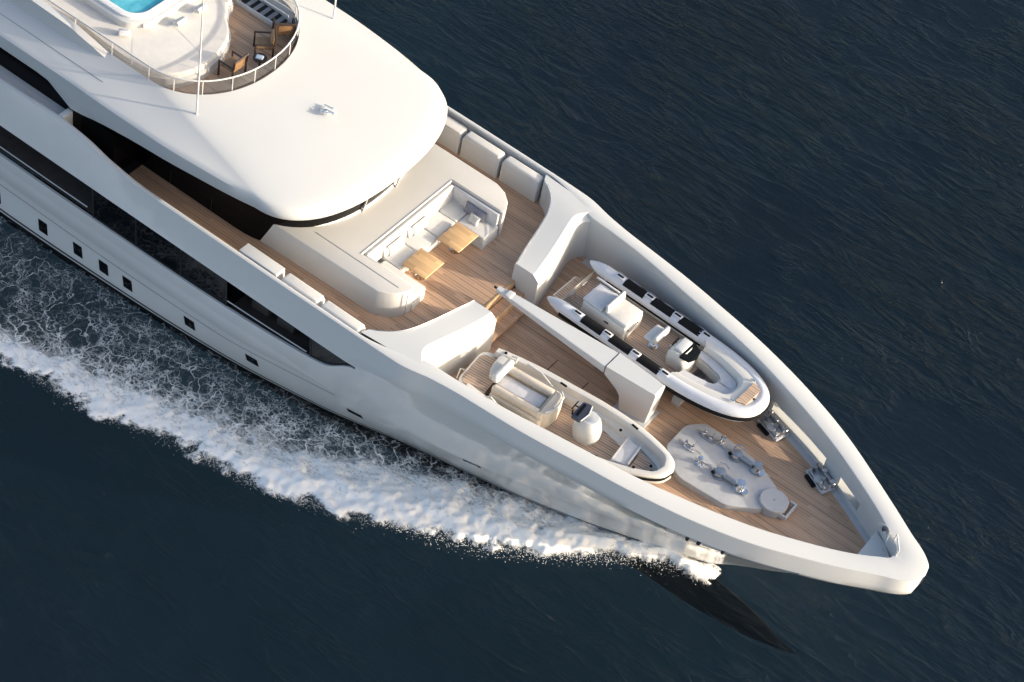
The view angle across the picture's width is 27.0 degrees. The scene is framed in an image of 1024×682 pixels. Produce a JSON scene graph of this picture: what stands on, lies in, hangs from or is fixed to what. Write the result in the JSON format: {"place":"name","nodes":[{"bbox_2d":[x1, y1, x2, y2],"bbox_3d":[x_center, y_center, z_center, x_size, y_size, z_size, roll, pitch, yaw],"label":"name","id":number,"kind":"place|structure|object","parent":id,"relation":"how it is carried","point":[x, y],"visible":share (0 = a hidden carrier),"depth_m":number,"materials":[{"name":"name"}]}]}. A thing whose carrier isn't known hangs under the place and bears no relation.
{"place":"outdoors","nodes":[
{"label":"outdoors","id":0,"kind":"place"},
{"bbox_2d":[0,244,720,583],"bbox_3d":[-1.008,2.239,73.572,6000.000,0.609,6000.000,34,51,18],"label":"bow wave foam","id":1,"kind":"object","parent":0,"point":[385,493],"depth_m":70.74,"materials":[{"name":"liquid"}]},
{"bbox_2d":[0,353,697,584],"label":"spray","id":2,"kind":"object","parent":1,"relation":"on","point":[400,517],"visible":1,"depth_m":69.90,"materials":[{"name":"white liquid"}]},
{"bbox_2d":[0,0,928,654],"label":"superyacht","id":3,"kind":"object","parent":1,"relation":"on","point":[152,200],"visible":0.88,"depth_m":69.66,"materials":[{"name":"paint"}]},
{"bbox_2d":[0,47,68,108],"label":"side window","id":4,"kind":"structure","parent":3,"relation":"in","point":[8,61],"depth_m":70.79,"materials":[{"name":"black glass"}]},
{"bbox_2d":[69,107,135,168],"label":"window","id":5,"kind":"structure","parent":3,"relation":"in","point":[117,147],"depth_m":70.29,"materials":[{"name":"black glass"}]},
{"bbox_2d":[94,190,134,244],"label":"hull window","id":6,"kind":"structure","parent":3,"relation":"in","point":[106,212],"depth_m":71.24,"materials":[{"name":"black glass"}]},
{"bbox_2d":[43,0,232,87],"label":"pool sunpad","id":7,"kind":"object","parent":3,"relation":"on","point":[166,46],"visible":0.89,"depth_m":70.91,"materials":[{"name":"fabric"}]},
{"bbox_2d":[118,29,129,36],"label":"pillow","id":8,"kind":"object","parent":7,"relation":"on","point":[124,32],"visible":1,"depth_m":70.53,"materials":[{"name":"grey fabric"}]},
{"bbox_2d":[80,0,193,28],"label":"sundeck pool","id":9,"kind":"structure","parent":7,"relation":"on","point":[133,14],"depth_m":71.25,"materials":[{"name":"blue tile"}]},
{"bbox_2d":[142,23,151,28],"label":"pillow","id":10,"kind":"object","parent":7,"relation":"on","point":[146,25],"visible":1,"depth_m":70.98,"materials":[{"name":"fabric"}]},
{"bbox_2d":[173,16,187,26],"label":"pillow","id":11,"kind":"object","parent":7,"relation":"on","point":[180,21],"visible":1,"depth_m":71.31,"materials":[{"name":"fabric"}]},
{"bbox_2d":[194,3,207,13],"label":"pillow","id":12,"kind":"object","parent":7,"relation":"on","point":[198,9],"visible":0.84,"depth_m":71.90,"materials":[{"name":"fabric"}]},
{"bbox_2d":[137,220,179,275],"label":"hull window","id":13,"kind":"structure","parent":3,"relation":"in","point":[150,242],"depth_m":70.64,"materials":[{"name":"black glass"}]},
{"bbox_2d":[48,0,299,94],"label":"glass balustrade","id":14,"kind":"object","parent":3,"relation":"on","point":[232,77],"visible":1,"depth_m":69.59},
{"bbox_2d":[196,0,203,114],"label":"whip antenna","id":15,"kind":"object","parent":3,"relation":"on","point":[197,99],"visible":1,"depth_m":67.10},
{"bbox_2d":[182,250,225,304],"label":"hull window","id":16,"kind":"structure","parent":3,"relation":"in","point":[193,271],"depth_m":70.02,"materials":[{"name":"black glass"}]},
{"bbox_2d":[217,50,248,83],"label":"deck armchair","id":17,"kind":"object","parent":3,"relation":"on","point":[232,64],"visible":0.98,"depth_m":70.71,"materials":[{"name":"brown wood"}]},
{"bbox_2d":[253,53,266,65],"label":"side table","id":18,"kind":"object","parent":3,"relation":"on","point":[259,62],"visible":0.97,"depth_m":71.25,"materials":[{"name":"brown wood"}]},
{"bbox_2d":[255,54,263,59],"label":"folded cloth","id":19,"kind":"object","parent":18,"relation":"on","point":[259,57],"visible":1,"depth_m":71.15,"materials":[{"name":"white fabric"}]},
{"bbox_2d":[239,243,284,279],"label":"bulwark locker","id":20,"kind":"object","parent":3,"relation":"on","point":[262,260],"visible":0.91,"depth_m":67.97,"materials":[{"name":"white plastic"}]},
{"bbox_2d":[235,0,293,36],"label":"stairwell","id":21,"kind":"object","parent":3,"relation":"on","point":[265,13],"visible":0.72,"depth_m":73.35,"materials":[{"name":"white metal"}]},
{"bbox_2d":[253,25,276,59],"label":"deck armchair","id":22,"kind":"object","parent":3,"relation":"on","point":[265,43],"visible":0.98,"depth_m":71.65,"materials":[{"name":"brown wood"}]},
{"bbox_2d":[135,143,397,239],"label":"wheelhouse window","id":23,"kind":"structure","parent":3,"relation":"in","point":[242,216],"depth_m":69.97,"materials":[{"name":"black glass"}]},
{"bbox_2d":[272,18,296,44],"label":"deck armchair","id":24,"kind":"object","parent":3,"relation":"on","point":[285,29],"visible":0.89,"depth_m":72.17,"materials":[{"name":"brown wood"}]},
{"bbox_2d":[281,273,324,306],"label":"bulwark locker","id":25,"kind":"object","parent":3,"relation":"on","point":[304,289],"visible":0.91,"depth_m":67.47,"materials":[{"name":"plastic"}]},
{"bbox_2d":[319,104,336,115],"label":"roof horn","id":26,"kind":"object","parent":3,"relation":"on","point":[326,112],"visible":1,"depth_m":69.78,"materials":[{"name":"silver metal"}]},
{"bbox_2d":[311,339,353,366],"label":"hull window","id":27,"kind":"structure","parent":3,"relation":"in","point":[318,352],"depth_m":68.28,"materials":[{"name":"black glass"}]},
{"bbox_2d":[333,0,336,18],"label":"whip antenna","id":28,"kind":"object","parent":3,"relation":"on","point":[334,9],"visible":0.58,"depth_m":72.87,"materials":[{"name":"white plastic"}]},
{"bbox_2d":[321,301,365,333],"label":"bulwark locker","id":29,"kind":"object","parent":3,"relation":"on","point":[341,315],"visible":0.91,"depth_m":66.94,"materials":[{"name":"plastic"}]},
{"bbox_2d":[402,248,443,280],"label":"lounge table","id":30,"kind":"object","parent":3,"relation":"on","point":[422,264],"visible":1,"depth_m":69.64,"materials":[{"name":"brown wood"}]},
{"bbox_2d":[365,184,499,310],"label":"lounge sofa","id":31,"kind":"object","parent":3,"relation":"on","point":[443,210],"visible":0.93,"depth_m":70.92,"materials":[{"name":"fabric"}]},
{"bbox_2d":[383,245,388,257],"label":"cushion","id":32,"kind":"object","parent":31,"relation":"on","point":[385,252],"visible":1,"depth_m":69.63,"materials":[{"name":"grey fabric"}]},
{"bbox_2d":[387,234,404,255],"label":"cushion","id":33,"kind":"object","parent":31,"relation":"on","point":[396,245],"visible":1,"depth_m":69.83,"materials":[{"name":"fabric"}]},
{"bbox_2d":[407,226,413,237],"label":"cushion","id":34,"kind":"object","parent":31,"relation":"on","point":[410,232],"visible":1,"depth_m":70.40,"materials":[{"name":"grey fabric"}]},
{"bbox_2d":[412,215,428,235],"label":"cushion","id":35,"kind":"object","parent":31,"relation":"on","point":[420,225],"visible":1,"depth_m":70.61,"materials":[{"name":"fabric"}]},
{"bbox_2d":[468,212,479,226],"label":"cushion","id":36,"kind":"object","parent":31,"relation":"on","point":[473,219],"visible":1,"depth_m":71.28,"materials":[{"name":"fabric"}]},
{"bbox_2d":[464,201,486,222],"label":"cushion","id":37,"kind":"object","parent":31,"relation":"on","point":[469,208],"visible":1,"depth_m":71.39,"materials":[{"name":"fabric"}]},
{"bbox_2d":[437,116,466,153],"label":"bulwark locker","id":38,"kind":"object","parent":3,"relation":"on","point":[453,134],"visible":0.52,"depth_m":73.88,"materials":[{"name":"plastic"}]},
{"bbox_2d":[437,222,477,253],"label":"lounge table","id":39,"kind":"object","parent":3,"relation":"on","point":[457,237],"visible":1,"depth_m":70.67,"materials":[{"name":"brown wood"}]},
{"bbox_2d":[460,131,505,177],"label":"bulwark locker","id":40,"kind":"object","parent":3,"relation":"on","point":[482,154],"visible":1,"depth_m":73.47,"materials":[{"name":"plastic"}]},
{"bbox_2d":[499,156,543,201],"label":"bulwark locker","id":41,"kind":"object","parent":3,"relation":"on","point":[521,178],"visible":1,"depth_m":72.98,"materials":[{"name":"plastic"}]},
{"bbox_2d":[456,348,674,483],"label":"open tender","id":42,"kind":"object","parent":3,"relation":"on","point":[553,403],"visible":0.94,"depth_m":67.22,"materials":[{"name":"white plastic"}]},
{"bbox_2d":[494,286,664,427],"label":"deck crane","id":43,"kind":"object","parent":3,"relation":"on","point":[639,390],"visible":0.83,"depth_m":68.26,"materials":[{"name":"grey paint"}]},
{"bbox_2d":[547,260,770,421],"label":"inflatable tender","id":44,"kind":"object","parent":3,"relation":"on","point":[680,357],"visible":1,"depth_m":69.34,"materials":[{"name":"white rubber"}]},
{"bbox_2d":[666,424,776,512],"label":"windlass platform","id":45,"kind":"structure","parent":3,"relation":"on","point":[691,476],"depth_m":67.33,"materials":[{"name":"grey paint"}]},
{"bbox_2d":[677,438,700,453],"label":"chain stopper","id":46,"kind":"object","parent":45,"relation":"on","point":[689,447],"visible":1,"depth_m":67.72,"materials":[{"name":"metal"}]},
{"bbox_2d":[695,456,703,470],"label":"mooring bitt","id":47,"kind":"object","parent":45,"relation":"on","point":[698,463],"visible":1,"depth_m":67.26,"materials":[{"name":"metal"}]},
{"bbox_2d":[695,428,719,444],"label":"chain stopper","id":48,"kind":"object","parent":45,"relation":"on","point":[705,436],"visible":1,"depth_m":68.11,"materials":[{"name":"metal"}]},
{"bbox_2d":[694,457,747,495],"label":"anchor windlass","id":49,"kind":"object","parent":45,"relation":"on","point":[720,474],"visible":1,"depth_m":67.03,"materials":[{"name":"metal"}]},
{"bbox_2d":[718,435,726,449],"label":"mooring bitt","id":50,"kind":"object","parent":45,"relation":"on","point":[722,441],"visible":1,"depth_m":67.96,"materials":[{"name":"metal"}]},
{"bbox_2d":[713,438,764,476],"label":"anchor windlass","id":51,"kind":"object","parent":45,"relation":"on","point":[738,456],"visible":1,"depth_m":67.64,"materials":[{"name":"metal"}]},
{"bbox_2d":[757,409,788,441],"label":"roller fairlead","id":52,"kind":"object","parent":3,"relation":"on","point":[772,426],"visible":1,"depth_m":69.00,"materials":[{"name":"grey paint"}]},
{"bbox_2d":[759,488,796,520],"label":"round deck hatch","id":53,"kind":"object","parent":3,"relation":"on","point":[774,503],"visible":1,"depth_m":66.75,"materials":[{"name":"grey paint"}]},
{"bbox_2d":[804,461,835,494],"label":"roller fairlead","id":54,"kind":"object","parent":3,"relation":"on","point":[819,478],"visible":1,"depth_m":67.83,"materials":[{"name":"grey paint"}]},
{"bbox_2d":[858,531,889,557],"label":"bow locker","id":55,"kind":"object","parent":3,"relation":"on","point":[874,545],"visible":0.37,"depth_m":65.65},
{"bbox_2d":[877,522,890,550],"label":"jackstaff","id":56,"kind":"object","parent":55,"relation":"on","point":[885,527],"visible":1,"depth_m":65.37,"materials":[{"name":"silver metal"}]},
{"bbox_2d":[893,534,899,555],"bbox_3d":[11.719,6.227,65.025,0.088,0.349,0.664,8,48,-5],"label":"bow hoop","id":57,"kind":"object","parent":3,"relation":"attached to","point":[895,537],"visible":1,"depth_m":64.88,"materials":[{"name":"silver metal"}]},
{"bbox_2d":[0,0,1023,681],"bbox_3d":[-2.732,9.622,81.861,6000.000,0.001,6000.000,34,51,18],"label":"deep water","id":58,"kind":"structure","parent":0,"point":[822,200],"depth_m":89.41,"materials":[{"name":"blue liquid"}]}
]}

